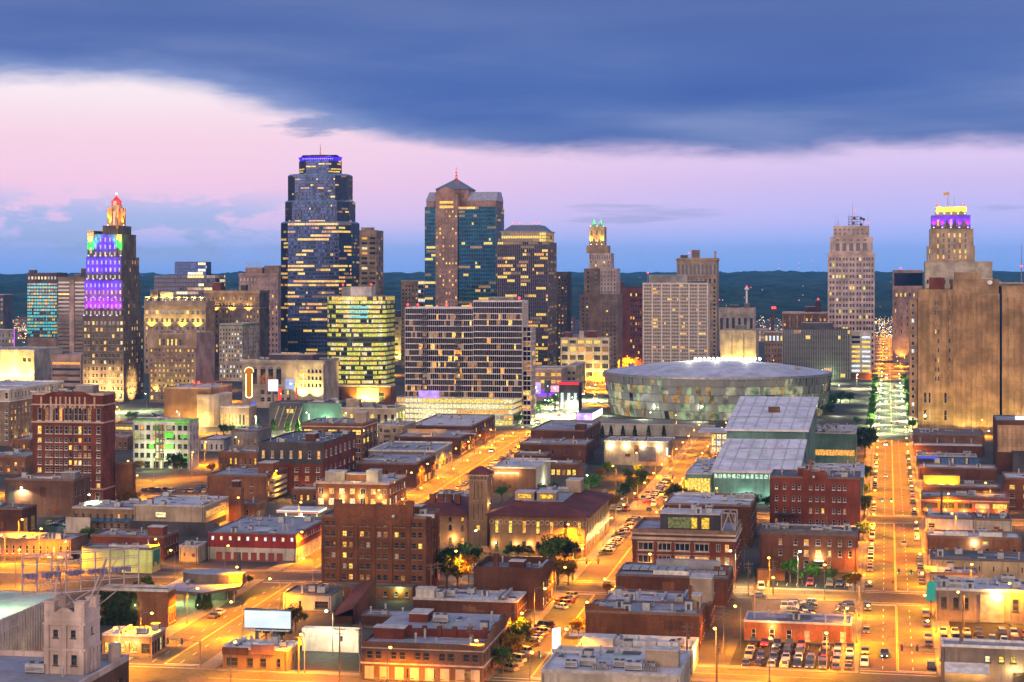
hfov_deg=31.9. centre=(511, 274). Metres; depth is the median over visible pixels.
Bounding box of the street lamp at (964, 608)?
[957,591,964,634]
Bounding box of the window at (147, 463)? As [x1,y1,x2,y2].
[144,461,149,467]
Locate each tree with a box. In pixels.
[83,527,99,538]
[117,490,130,500]
[130,491,140,497]
[136,459,145,471]
[140,575,154,584]
[165,452,182,474]
[176,458,188,473]
[206,462,216,472]
[218,423,228,434]
[218,463,225,468]
[227,424,235,430]
[246,575,253,584]
[259,628,270,639]
[276,622,292,639]
[286,603,308,631]
[433,550,462,587]
[442,545,461,559]
[447,557,470,587]
[454,542,471,554]
[459,553,480,582]
[464,545,483,565]
[492,645,516,673]
[494,485,508,500]
[500,631,526,656]
[502,545,514,555]
[507,617,531,650]
[511,543,524,555]
[513,413,523,425]
[513,617,535,635]
[523,544,534,553]
[535,538,549,554]
[536,400,545,412]
[538,533,568,558]
[543,398,552,408]
[549,394,557,404]
[549,534,580,561]
[552,556,571,584]
[558,560,577,584]
[568,617,584,630]
[584,474,602,489]
[595,468,605,478]
[602,460,615,477]
[602,581,614,593]
[610,493,622,507]
[615,482,631,500]
[621,468,633,477]
[625,476,641,495]
[633,464,643,471]
[634,469,650,489]
[662,483,679,495]
[674,486,687,491]
[757,494,763,503]
[761,496,769,509]
[779,557,799,582]
[797,570,807,582]
[805,562,820,579]
[820,403,834,419]
[823,568,837,577]
[828,393,837,404]
[835,391,845,403]
[842,572,855,587]
[844,392,855,403]
[845,572,862,591]
[853,416,861,424]
[855,520,871,539]
[857,427,878,457]
[860,462,874,477]
[861,494,874,518]
[864,484,871,494]
[866,418,875,429]
[867,408,876,413]
[867,412,876,418]
[868,393,877,400]
[869,402,877,408]
[907,418,918,430]
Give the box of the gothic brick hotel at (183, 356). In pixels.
[147,328,213,402]
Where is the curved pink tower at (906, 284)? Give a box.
[892,268,922,361]
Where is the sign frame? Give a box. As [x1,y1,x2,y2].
[21,546,138,609]
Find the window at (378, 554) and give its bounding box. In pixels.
[376,553,381,559]
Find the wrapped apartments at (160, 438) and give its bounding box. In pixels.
[133,416,198,469]
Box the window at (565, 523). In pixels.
[563,522,567,535]
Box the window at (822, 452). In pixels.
[815,449,854,455]
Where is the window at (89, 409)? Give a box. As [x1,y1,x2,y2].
[87,408,90,421]
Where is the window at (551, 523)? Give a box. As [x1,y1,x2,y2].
[549,522,552,534]
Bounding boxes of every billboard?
[243,608,292,638]
[552,627,560,653]
[923,474,960,513]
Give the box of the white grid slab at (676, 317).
[643,272,709,363]
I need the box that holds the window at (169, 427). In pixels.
[166,425,171,430]
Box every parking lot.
[0,556,96,581]
[37,517,64,531]
[128,409,163,418]
[136,471,214,498]
[212,559,316,569]
[295,646,361,670]
[448,556,542,588]
[583,463,663,511]
[727,637,833,669]
[751,599,855,613]
[754,569,849,589]
[949,621,1023,640]
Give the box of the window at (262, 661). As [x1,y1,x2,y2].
[259,658,266,667]
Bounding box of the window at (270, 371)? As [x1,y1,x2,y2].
[268,369,272,378]
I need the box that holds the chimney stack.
[771,307,775,330]
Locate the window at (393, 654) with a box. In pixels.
[390,652,396,660]
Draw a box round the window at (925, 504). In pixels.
[923,502,937,507]
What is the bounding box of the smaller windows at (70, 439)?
[69,438,90,470]
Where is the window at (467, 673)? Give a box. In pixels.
[457,671,474,681]
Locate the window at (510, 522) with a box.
[508,521,512,533]
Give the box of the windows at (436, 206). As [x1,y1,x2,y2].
[436,206,456,306]
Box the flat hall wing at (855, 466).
[803,460,864,503]
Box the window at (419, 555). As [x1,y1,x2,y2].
[417,554,422,560]
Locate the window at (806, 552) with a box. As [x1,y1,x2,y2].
[803,550,808,556]
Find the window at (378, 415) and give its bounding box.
[377,414,380,423]
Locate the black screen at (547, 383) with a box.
[544,380,550,405]
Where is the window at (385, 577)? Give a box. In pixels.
[383,575,387,581]
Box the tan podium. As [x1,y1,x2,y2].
[339,384,395,404]
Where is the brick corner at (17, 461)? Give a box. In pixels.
[0,448,31,474]
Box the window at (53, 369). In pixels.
[52,368,79,370]
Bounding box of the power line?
[355,624,463,629]
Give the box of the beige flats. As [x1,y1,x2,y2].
[377,418,415,444]
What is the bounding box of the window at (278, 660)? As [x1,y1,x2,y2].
[276,659,280,668]
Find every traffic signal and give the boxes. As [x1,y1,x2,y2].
[166,637,200,667]
[572,559,598,580]
[860,577,893,601]
[898,569,930,581]
[900,644,939,650]
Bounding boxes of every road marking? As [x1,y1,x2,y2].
[129,383,601,668]
[165,387,599,662]
[494,509,661,681]
[531,444,709,676]
[694,672,827,678]
[862,336,935,675]
[889,345,898,670]
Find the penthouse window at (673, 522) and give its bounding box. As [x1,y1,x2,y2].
[668,517,694,528]
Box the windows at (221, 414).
[221,414,247,424]
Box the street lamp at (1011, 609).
[1008,582,1011,626]
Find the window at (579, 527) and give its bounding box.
[577,522,581,535]
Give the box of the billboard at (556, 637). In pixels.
[552,627,560,653]
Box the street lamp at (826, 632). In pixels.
[825,631,827,671]
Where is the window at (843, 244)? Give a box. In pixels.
[842,243,845,250]
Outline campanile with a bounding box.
[467,465,493,550]
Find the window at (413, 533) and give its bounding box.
[411,532,416,538]
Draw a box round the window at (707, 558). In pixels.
[695,557,708,559]
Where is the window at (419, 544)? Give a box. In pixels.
[417,543,422,549]
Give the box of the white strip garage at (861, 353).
[851,330,871,378]
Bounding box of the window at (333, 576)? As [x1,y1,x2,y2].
[331,573,335,579]
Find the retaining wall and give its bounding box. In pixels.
[601,423,714,436]
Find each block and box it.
[0,329,17,346]
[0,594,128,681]
[5,471,90,516]
[14,320,26,330]
[15,317,26,319]
[20,331,26,339]
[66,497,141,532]
[90,525,178,560]
[99,584,175,626]
[164,382,231,426]
[204,282,269,371]
[207,460,287,501]
[228,480,243,521]
[269,400,311,427]
[301,397,345,421]
[316,469,405,507]
[356,450,434,488]
[360,607,509,681]
[368,438,451,471]
[394,428,475,454]
[395,310,400,364]
[413,586,526,622]
[416,413,494,440]
[426,488,468,499]
[474,553,553,610]
[541,638,690,681]
[567,361,585,392]
[569,633,698,673]
[572,317,574,329]
[604,573,714,630]
[616,558,732,607]
[664,492,756,547]
[744,609,852,643]
[756,328,767,340]
[759,522,857,572]
[782,298,827,328]
[815,423,856,463]
[909,272,1023,432]
[920,490,1009,516]
[929,547,1023,578]
[934,574,1023,623]
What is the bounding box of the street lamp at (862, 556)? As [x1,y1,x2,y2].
[862,543,872,573]
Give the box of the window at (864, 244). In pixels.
[863,243,866,250]
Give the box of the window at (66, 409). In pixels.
[65,408,67,420]
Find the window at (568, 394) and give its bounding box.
[567,393,570,408]
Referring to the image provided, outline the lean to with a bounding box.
[333,577,375,623]
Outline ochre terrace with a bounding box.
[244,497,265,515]
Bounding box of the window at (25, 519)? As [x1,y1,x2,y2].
[24,517,27,531]
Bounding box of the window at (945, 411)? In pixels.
[944,410,946,420]
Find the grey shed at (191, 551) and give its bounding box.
[179,537,207,562]
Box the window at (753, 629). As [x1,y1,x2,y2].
[752,628,755,636]
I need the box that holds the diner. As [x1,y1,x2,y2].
[551,458,581,477]
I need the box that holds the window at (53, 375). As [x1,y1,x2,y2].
[52,374,79,376]
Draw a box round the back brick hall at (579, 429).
[531,420,600,449]
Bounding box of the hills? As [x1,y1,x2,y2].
[0,270,1023,319]
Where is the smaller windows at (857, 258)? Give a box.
[829,228,872,364]
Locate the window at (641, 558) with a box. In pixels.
[638,555,652,562]
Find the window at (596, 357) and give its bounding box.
[594,355,599,359]
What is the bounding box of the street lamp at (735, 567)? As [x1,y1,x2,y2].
[729,550,735,587]
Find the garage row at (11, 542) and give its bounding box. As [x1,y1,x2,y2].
[0,529,88,558]
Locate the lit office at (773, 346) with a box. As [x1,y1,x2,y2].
[765,331,781,363]
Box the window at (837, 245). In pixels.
[835,243,839,250]
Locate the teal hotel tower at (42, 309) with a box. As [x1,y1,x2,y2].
[27,270,66,346]
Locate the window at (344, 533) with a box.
[342,531,346,536]
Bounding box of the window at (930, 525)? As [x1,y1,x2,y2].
[928,523,935,528]
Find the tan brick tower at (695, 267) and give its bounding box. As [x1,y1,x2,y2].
[676,250,719,359]
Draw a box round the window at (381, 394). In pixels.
[379,392,383,401]
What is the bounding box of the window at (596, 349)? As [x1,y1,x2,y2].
[594,347,599,351]
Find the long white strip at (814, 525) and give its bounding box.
[762,523,859,540]
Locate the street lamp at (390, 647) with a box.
[387,646,391,681]
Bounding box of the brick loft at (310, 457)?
[258,429,355,493]
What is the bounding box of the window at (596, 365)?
[594,363,599,368]
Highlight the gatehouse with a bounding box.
[479,546,492,559]
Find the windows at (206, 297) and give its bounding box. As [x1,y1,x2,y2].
[206,297,257,366]
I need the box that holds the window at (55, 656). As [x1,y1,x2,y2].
[52,655,58,666]
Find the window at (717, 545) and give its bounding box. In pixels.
[716,544,719,551]
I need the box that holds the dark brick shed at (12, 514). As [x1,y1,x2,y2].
[0,501,36,531]
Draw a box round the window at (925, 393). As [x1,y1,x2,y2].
[924,392,926,402]
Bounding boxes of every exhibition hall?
[711,438,806,503]
[725,396,818,462]
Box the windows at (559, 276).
[559,276,566,365]
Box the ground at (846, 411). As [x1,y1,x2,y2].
[0,319,1023,681]
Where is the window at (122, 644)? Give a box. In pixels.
[117,642,124,652]
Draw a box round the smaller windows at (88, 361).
[84,238,139,395]
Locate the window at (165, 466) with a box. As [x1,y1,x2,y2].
[163,461,168,468]
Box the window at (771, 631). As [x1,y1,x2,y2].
[769,629,773,639]
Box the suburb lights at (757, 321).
[16,318,891,341]
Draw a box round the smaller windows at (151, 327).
[146,327,172,368]
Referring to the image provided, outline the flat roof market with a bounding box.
[341,398,405,428]
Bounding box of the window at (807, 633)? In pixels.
[805,631,810,641]
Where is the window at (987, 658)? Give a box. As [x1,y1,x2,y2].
[984,656,990,663]
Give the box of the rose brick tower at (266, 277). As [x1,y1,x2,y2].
[238,262,280,353]
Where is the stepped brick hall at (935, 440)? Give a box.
[913,427,984,456]
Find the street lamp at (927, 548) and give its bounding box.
[917,536,927,565]
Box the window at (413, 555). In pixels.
[411,554,416,560]
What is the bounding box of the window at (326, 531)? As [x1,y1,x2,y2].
[324,530,329,536]
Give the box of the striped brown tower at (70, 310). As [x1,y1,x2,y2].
[58,268,85,352]
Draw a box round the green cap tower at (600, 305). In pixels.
[579,220,621,368]
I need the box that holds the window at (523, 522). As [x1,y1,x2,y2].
[522,521,525,534]
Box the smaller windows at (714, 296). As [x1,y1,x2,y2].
[710,287,715,358]
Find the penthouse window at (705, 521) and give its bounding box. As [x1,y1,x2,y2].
[702,518,708,528]
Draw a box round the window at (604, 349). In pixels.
[602,347,607,351]
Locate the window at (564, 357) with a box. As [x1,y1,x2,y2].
[562,355,567,359]
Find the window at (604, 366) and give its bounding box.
[602,364,607,368]
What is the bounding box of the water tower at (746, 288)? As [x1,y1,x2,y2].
[744,286,748,302]
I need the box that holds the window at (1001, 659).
[998,656,1004,663]
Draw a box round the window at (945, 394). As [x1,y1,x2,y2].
[944,393,946,403]
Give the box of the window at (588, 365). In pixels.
[586,363,591,367]
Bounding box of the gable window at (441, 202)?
[440,201,452,203]
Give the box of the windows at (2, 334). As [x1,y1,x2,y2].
[2,334,13,346]
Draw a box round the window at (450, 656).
[447,654,454,662]
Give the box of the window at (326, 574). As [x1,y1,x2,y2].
[324,573,329,579]
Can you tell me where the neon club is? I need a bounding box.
[559,380,581,410]
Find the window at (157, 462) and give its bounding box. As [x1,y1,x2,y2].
[154,461,159,468]
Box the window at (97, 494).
[95,492,99,499]
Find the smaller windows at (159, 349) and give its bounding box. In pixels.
[159,349,188,384]
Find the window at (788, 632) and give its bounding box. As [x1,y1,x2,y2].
[786,630,791,637]
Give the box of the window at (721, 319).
[720,318,722,329]
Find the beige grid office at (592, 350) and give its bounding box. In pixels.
[561,331,612,380]
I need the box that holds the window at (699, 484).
[687,478,709,491]
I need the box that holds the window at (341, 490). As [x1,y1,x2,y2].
[339,488,343,493]
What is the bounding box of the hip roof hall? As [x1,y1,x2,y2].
[485,477,612,557]
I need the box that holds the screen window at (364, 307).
[350,306,367,308]
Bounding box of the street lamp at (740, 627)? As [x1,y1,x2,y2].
[734,605,741,651]
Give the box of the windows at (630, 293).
[630,293,640,359]
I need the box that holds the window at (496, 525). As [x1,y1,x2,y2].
[494,520,498,533]
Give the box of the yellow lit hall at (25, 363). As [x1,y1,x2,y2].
[0,346,62,380]
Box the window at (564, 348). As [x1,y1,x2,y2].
[562,346,567,350]
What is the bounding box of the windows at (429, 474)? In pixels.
[366,460,433,485]
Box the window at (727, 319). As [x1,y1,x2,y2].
[726,318,728,328]
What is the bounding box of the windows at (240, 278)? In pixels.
[240,278,276,351]
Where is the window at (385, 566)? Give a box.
[382,564,387,570]
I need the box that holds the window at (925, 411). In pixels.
[923,410,926,420]
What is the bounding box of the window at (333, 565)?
[331,563,335,568]
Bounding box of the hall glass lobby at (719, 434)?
[698,427,726,453]
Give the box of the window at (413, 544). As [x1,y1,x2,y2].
[411,543,416,549]
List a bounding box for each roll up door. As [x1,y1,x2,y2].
[216,552,221,559]
[225,552,230,560]
[242,552,247,560]
[251,553,256,560]
[259,553,264,561]
[268,553,273,561]
[277,553,282,561]
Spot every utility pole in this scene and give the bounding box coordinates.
[293,629,303,672]
[334,626,344,681]
[354,622,365,677]
[426,563,435,585]
[433,561,441,588]
[464,623,475,643]
[681,623,692,649]
[711,637,722,681]
[718,609,728,662]
[730,594,739,634]
[740,537,747,569]
[745,561,752,596]
[749,576,758,610]
[768,559,777,594]
[954,626,965,643]
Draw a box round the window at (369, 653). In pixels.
[366,651,372,659]
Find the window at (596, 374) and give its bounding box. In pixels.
[594,372,599,376]
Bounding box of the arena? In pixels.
[604,357,831,419]
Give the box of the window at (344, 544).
[342,541,346,547]
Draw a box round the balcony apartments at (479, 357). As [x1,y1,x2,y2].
[396,297,535,425]
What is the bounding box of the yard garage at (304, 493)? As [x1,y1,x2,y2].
[292,482,315,503]
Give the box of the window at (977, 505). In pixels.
[975,503,989,508]
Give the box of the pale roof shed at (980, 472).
[918,460,996,481]
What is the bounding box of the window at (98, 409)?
[96,408,100,421]
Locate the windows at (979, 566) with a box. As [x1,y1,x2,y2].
[979,566,1022,572]
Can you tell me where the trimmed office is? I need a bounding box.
[631,503,741,582]
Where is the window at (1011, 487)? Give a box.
[1009,485,1014,489]
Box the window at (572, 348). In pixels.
[570,346,575,351]
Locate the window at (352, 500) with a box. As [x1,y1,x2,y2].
[350,498,354,503]
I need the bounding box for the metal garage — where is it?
[0,590,63,650]
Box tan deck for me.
[115,418,136,432]
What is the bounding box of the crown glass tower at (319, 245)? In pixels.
[281,144,358,357]
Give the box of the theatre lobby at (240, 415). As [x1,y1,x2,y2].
[220,404,256,427]
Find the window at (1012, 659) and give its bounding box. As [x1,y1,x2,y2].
[1010,657,1016,664]
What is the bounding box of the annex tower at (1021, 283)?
[999,245,1023,285]
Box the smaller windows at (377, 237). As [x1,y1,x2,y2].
[377,237,379,293]
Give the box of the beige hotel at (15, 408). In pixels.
[0,379,63,445]
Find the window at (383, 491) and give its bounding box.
[381,489,385,494]
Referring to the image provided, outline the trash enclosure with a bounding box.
[756,568,784,580]
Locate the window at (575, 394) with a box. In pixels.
[573,393,576,408]
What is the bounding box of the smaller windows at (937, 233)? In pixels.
[937,233,965,258]
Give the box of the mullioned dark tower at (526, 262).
[497,222,556,365]
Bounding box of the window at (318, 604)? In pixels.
[314,601,328,609]
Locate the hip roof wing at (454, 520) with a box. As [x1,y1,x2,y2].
[421,493,492,548]
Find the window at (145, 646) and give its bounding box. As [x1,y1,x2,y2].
[142,643,149,653]
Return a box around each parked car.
[45,520,53,525]
[53,520,62,525]
[67,554,78,558]
[147,487,153,491]
[187,488,195,492]
[208,612,219,618]
[215,608,225,614]
[498,662,518,671]
[503,658,523,666]
[510,652,526,661]
[514,645,532,653]
[522,638,538,646]
[531,630,546,636]
[533,626,548,633]
[533,633,543,639]
[534,620,553,628]
[553,602,568,608]
[554,599,571,605]
[555,596,574,602]
[559,595,575,599]
[561,591,578,597]
[598,549,613,554]
[603,545,615,549]
[607,539,621,543]
[611,533,627,537]
[614,529,630,533]
[619,524,633,528]
[626,517,638,521]
[640,494,646,499]
[643,497,656,501]
[657,481,668,485]
[742,658,749,665]
[744,649,752,658]
[747,645,754,652]
[749,591,765,596]
[749,637,757,645]
[754,658,763,665]
[757,581,764,589]
[757,651,764,659]
[760,636,769,646]
[768,659,775,666]
[770,652,777,659]
[771,646,779,653]
[773,637,780,646]
[780,601,798,608]
[780,606,797,611]
[780,658,788,667]
[782,652,789,660]
[783,643,791,653]
[785,638,793,647]
[793,657,800,667]
[795,644,804,654]
[795,652,802,660]
[798,606,815,612]
[798,638,805,646]
[799,603,816,608]
[800,598,817,604]
[800,601,816,605]
[805,658,814,668]
[807,577,813,584]
[807,653,815,661]
[818,657,825,668]
[821,648,828,655]
[822,642,829,648]
[826,578,832,585]
[831,662,839,669]
[832,655,840,662]
[833,647,841,655]
[834,642,841,648]
[835,605,854,612]
[836,578,842,585]
[836,609,853,614]
[837,600,854,606]
[844,663,852,669]
[845,656,852,662]
[846,642,853,649]
[846,648,853,655]
[860,656,868,665]
[861,647,868,654]
[863,626,869,633]
[864,601,870,610]
[866,580,871,585]
[867,566,872,571]
[868,556,873,561]
[869,531,874,538]
[910,498,915,503]
[913,528,918,533]
[917,566,923,572]
[919,578,924,583]
[921,608,929,616]
[923,620,929,626]
[924,633,932,641]
[925,639,932,646]
[927,660,935,668]
[939,627,946,633]
[940,633,947,637]
[952,631,958,637]
[962,627,970,633]
[964,634,971,638]
[974,627,981,635]
[975,635,983,638]
[988,634,995,639]
[997,626,1006,635]
[1000,635,1007,639]
[1009,627,1017,636]
[1011,635,1020,640]
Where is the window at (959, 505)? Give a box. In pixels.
[957,503,971,508]
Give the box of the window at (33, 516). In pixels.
[31,515,35,529]
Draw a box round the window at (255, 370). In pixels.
[253,369,256,383]
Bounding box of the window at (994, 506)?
[992,504,1006,509]
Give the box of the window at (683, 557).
[675,556,689,558]
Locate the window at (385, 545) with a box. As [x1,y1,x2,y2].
[382,542,387,548]
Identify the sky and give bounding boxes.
[0,0,1023,274]
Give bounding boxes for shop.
[12,433,31,450]
[102,622,165,657]
[218,446,258,466]
[222,634,297,671]
[231,424,271,448]
[283,584,342,612]
[302,626,361,652]
[316,581,415,600]
[361,603,410,627]
[479,427,490,438]
[925,507,973,529]
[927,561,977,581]
[972,509,1011,530]
[1002,468,1023,511]
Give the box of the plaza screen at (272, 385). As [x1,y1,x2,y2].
[268,379,277,401]
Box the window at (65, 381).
[54,380,79,382]
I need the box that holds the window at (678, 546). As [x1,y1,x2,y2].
[675,543,689,550]
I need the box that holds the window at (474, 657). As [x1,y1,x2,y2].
[471,655,478,663]
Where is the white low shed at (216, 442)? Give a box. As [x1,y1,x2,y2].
[200,433,230,451]
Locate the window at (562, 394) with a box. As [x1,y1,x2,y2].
[560,393,563,408]
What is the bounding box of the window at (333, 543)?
[331,541,335,547]
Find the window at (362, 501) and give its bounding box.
[360,498,365,503]
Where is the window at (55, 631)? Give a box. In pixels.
[52,630,58,638]
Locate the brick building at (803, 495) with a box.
[769,459,860,533]
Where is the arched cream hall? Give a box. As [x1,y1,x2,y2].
[240,353,339,407]
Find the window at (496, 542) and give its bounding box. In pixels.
[494,541,498,550]
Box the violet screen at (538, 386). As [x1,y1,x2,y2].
[536,382,540,393]
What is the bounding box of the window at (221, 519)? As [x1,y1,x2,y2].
[208,515,225,522]
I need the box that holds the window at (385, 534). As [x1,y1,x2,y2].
[382,532,387,537]
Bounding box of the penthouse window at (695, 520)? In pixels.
[692,518,696,528]
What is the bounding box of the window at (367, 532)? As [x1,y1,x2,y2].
[365,531,370,537]
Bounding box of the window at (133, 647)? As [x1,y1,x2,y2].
[129,643,137,652]
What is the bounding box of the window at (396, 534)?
[394,532,398,538]
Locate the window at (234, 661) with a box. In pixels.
[225,657,237,666]
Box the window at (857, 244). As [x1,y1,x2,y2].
[856,243,859,250]
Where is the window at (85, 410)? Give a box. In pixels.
[83,408,86,421]
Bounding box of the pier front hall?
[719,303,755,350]
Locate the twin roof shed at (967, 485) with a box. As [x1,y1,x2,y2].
[923,480,999,491]
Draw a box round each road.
[0,493,281,501]
[104,569,277,578]
[129,365,634,681]
[132,400,609,406]
[177,670,487,681]
[260,424,992,439]
[489,437,716,681]
[554,582,933,603]
[609,510,1023,524]
[691,667,941,681]
[858,334,938,681]
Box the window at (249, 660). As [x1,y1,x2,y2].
[246,658,253,667]
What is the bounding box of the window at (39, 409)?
[37,407,41,420]
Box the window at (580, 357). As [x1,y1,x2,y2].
[578,355,583,359]
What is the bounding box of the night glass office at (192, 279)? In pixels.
[154,262,224,300]
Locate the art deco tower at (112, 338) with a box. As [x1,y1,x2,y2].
[83,193,142,401]
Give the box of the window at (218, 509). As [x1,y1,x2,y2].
[206,503,225,517]
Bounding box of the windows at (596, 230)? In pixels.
[582,230,615,366]
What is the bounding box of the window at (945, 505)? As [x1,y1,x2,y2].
[943,503,954,507]
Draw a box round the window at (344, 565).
[342,563,346,569]
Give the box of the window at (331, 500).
[329,498,333,504]
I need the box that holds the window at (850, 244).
[849,243,852,250]
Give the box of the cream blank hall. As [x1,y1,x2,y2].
[720,325,758,361]
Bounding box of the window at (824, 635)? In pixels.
[822,631,828,641]
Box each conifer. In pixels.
[195,593,202,609]
[201,593,207,609]
[206,594,212,609]
[270,418,276,430]
[284,418,290,432]
[294,419,300,430]
[601,425,604,438]
[608,425,612,436]
[621,425,625,435]
[632,425,637,436]
[646,425,650,436]
[662,425,666,436]
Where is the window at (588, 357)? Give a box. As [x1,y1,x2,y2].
[586,355,591,359]
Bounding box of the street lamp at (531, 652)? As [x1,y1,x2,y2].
[529,651,533,681]
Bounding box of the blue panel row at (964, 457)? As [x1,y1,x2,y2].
[916,450,979,465]
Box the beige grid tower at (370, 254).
[359,227,382,295]
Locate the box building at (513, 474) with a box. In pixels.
[492,455,557,492]
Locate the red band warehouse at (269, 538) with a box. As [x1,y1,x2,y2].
[208,510,321,562]
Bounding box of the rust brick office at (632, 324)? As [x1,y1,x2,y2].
[620,282,642,364]
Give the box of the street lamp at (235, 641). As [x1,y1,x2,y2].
[230,640,236,681]
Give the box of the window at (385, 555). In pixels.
[382,553,387,559]
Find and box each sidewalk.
[0,492,284,502]
[0,562,265,580]
[115,421,857,437]
[129,365,624,669]
[137,399,604,406]
[214,667,361,676]
[486,436,699,680]
[609,508,1023,525]
[691,664,837,681]
[733,586,847,601]
[838,334,951,676]
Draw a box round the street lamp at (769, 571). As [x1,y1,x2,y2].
[767,557,769,588]
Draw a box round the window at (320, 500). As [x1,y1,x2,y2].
[318,497,323,504]
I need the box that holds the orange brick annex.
[115,461,135,500]
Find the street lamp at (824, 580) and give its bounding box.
[823,564,825,599]
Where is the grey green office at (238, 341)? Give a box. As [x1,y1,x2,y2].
[218,321,259,380]
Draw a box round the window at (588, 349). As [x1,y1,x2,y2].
[586,347,591,351]
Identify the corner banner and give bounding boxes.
[926,581,937,614]
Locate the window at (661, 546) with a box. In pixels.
[658,543,670,550]
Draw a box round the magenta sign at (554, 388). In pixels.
[550,385,558,408]
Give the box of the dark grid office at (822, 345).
[782,322,850,378]
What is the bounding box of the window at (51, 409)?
[49,408,52,420]
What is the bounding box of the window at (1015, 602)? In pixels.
[1012,599,1018,611]
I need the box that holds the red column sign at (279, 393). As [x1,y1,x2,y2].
[278,388,281,400]
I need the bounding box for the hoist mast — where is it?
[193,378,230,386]
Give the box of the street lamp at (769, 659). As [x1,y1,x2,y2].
[768,637,771,681]
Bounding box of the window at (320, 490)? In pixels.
[318,488,323,493]
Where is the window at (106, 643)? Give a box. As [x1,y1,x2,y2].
[105,642,112,651]
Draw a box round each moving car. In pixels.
[880,648,888,657]
[901,540,906,546]
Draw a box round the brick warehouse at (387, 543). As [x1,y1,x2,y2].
[321,499,439,586]
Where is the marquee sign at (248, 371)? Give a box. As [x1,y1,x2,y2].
[244,367,253,404]
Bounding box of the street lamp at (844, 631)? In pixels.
[844,607,848,651]
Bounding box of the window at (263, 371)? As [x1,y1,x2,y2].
[261,369,265,383]
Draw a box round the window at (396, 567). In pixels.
[394,564,398,570]
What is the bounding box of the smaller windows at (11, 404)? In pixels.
[11,404,29,438]
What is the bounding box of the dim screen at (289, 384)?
[285,378,294,399]
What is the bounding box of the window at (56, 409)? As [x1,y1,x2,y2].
[55,408,57,420]
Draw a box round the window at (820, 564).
[813,561,823,568]
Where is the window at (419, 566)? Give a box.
[417,565,422,571]
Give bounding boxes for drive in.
[168,569,246,608]
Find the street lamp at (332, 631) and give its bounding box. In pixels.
[325,610,333,655]
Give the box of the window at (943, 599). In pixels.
[940,597,947,609]
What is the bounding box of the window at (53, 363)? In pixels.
[52,362,79,364]
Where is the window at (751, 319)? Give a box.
[750,318,752,328]
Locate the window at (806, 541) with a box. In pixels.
[803,539,808,545]
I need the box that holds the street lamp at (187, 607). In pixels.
[186,587,198,623]
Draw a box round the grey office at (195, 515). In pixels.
[130,491,228,535]
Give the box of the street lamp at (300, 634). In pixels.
[299,632,304,672]
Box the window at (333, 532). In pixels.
[331,530,335,536]
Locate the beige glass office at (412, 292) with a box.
[401,280,424,367]
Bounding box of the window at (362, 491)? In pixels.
[360,489,364,494]
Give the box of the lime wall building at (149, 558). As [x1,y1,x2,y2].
[82,539,160,572]
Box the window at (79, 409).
[78,408,80,420]
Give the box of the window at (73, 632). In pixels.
[70,630,75,638]
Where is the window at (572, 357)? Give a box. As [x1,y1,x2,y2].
[570,355,575,359]
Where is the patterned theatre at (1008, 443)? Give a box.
[993,415,1023,473]
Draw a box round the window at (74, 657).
[70,655,77,666]
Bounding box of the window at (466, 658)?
[462,654,469,663]
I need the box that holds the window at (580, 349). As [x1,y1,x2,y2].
[578,347,583,351]
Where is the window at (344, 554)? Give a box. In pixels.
[342,552,346,558]
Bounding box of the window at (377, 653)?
[374,651,381,659]
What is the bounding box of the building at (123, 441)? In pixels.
[115,433,132,449]
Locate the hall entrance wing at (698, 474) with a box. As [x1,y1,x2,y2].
[685,457,716,491]
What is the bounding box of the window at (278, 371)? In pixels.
[276,369,280,383]
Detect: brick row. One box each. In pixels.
[514,450,550,457]
[926,528,1021,555]
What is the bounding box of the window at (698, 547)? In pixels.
[695,544,708,551]
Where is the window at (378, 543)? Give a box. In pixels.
[376,542,381,548]
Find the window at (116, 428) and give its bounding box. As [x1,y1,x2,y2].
[115,427,131,429]
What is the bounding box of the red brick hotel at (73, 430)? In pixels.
[30,384,115,500]
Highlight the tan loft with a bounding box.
[301,411,377,465]
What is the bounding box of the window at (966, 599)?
[963,598,968,609]
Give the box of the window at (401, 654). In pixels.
[398,652,405,660]
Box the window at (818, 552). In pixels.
[815,550,820,556]
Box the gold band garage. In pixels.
[536,366,567,400]
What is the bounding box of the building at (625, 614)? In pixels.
[585,592,704,649]
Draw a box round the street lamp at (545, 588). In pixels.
[534,587,546,623]
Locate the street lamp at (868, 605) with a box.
[856,604,869,642]
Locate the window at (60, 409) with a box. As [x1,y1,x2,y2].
[59,408,61,420]
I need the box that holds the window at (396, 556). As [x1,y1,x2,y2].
[394,554,398,559]
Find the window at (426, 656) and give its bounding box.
[422,653,429,661]
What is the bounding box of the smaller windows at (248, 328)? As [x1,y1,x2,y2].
[243,328,258,358]
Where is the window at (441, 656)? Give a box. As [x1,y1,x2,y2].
[438,653,445,662]
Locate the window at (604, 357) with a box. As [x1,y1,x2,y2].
[602,355,607,359]
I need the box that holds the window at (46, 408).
[45,407,48,420]
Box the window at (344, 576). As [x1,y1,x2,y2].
[342,574,346,579]
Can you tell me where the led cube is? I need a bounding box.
[576,407,602,419]
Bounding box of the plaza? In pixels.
[596,419,707,424]
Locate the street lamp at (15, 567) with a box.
[15,549,20,587]
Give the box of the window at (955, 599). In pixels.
[952,597,959,609]
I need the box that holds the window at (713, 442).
[711,440,715,445]

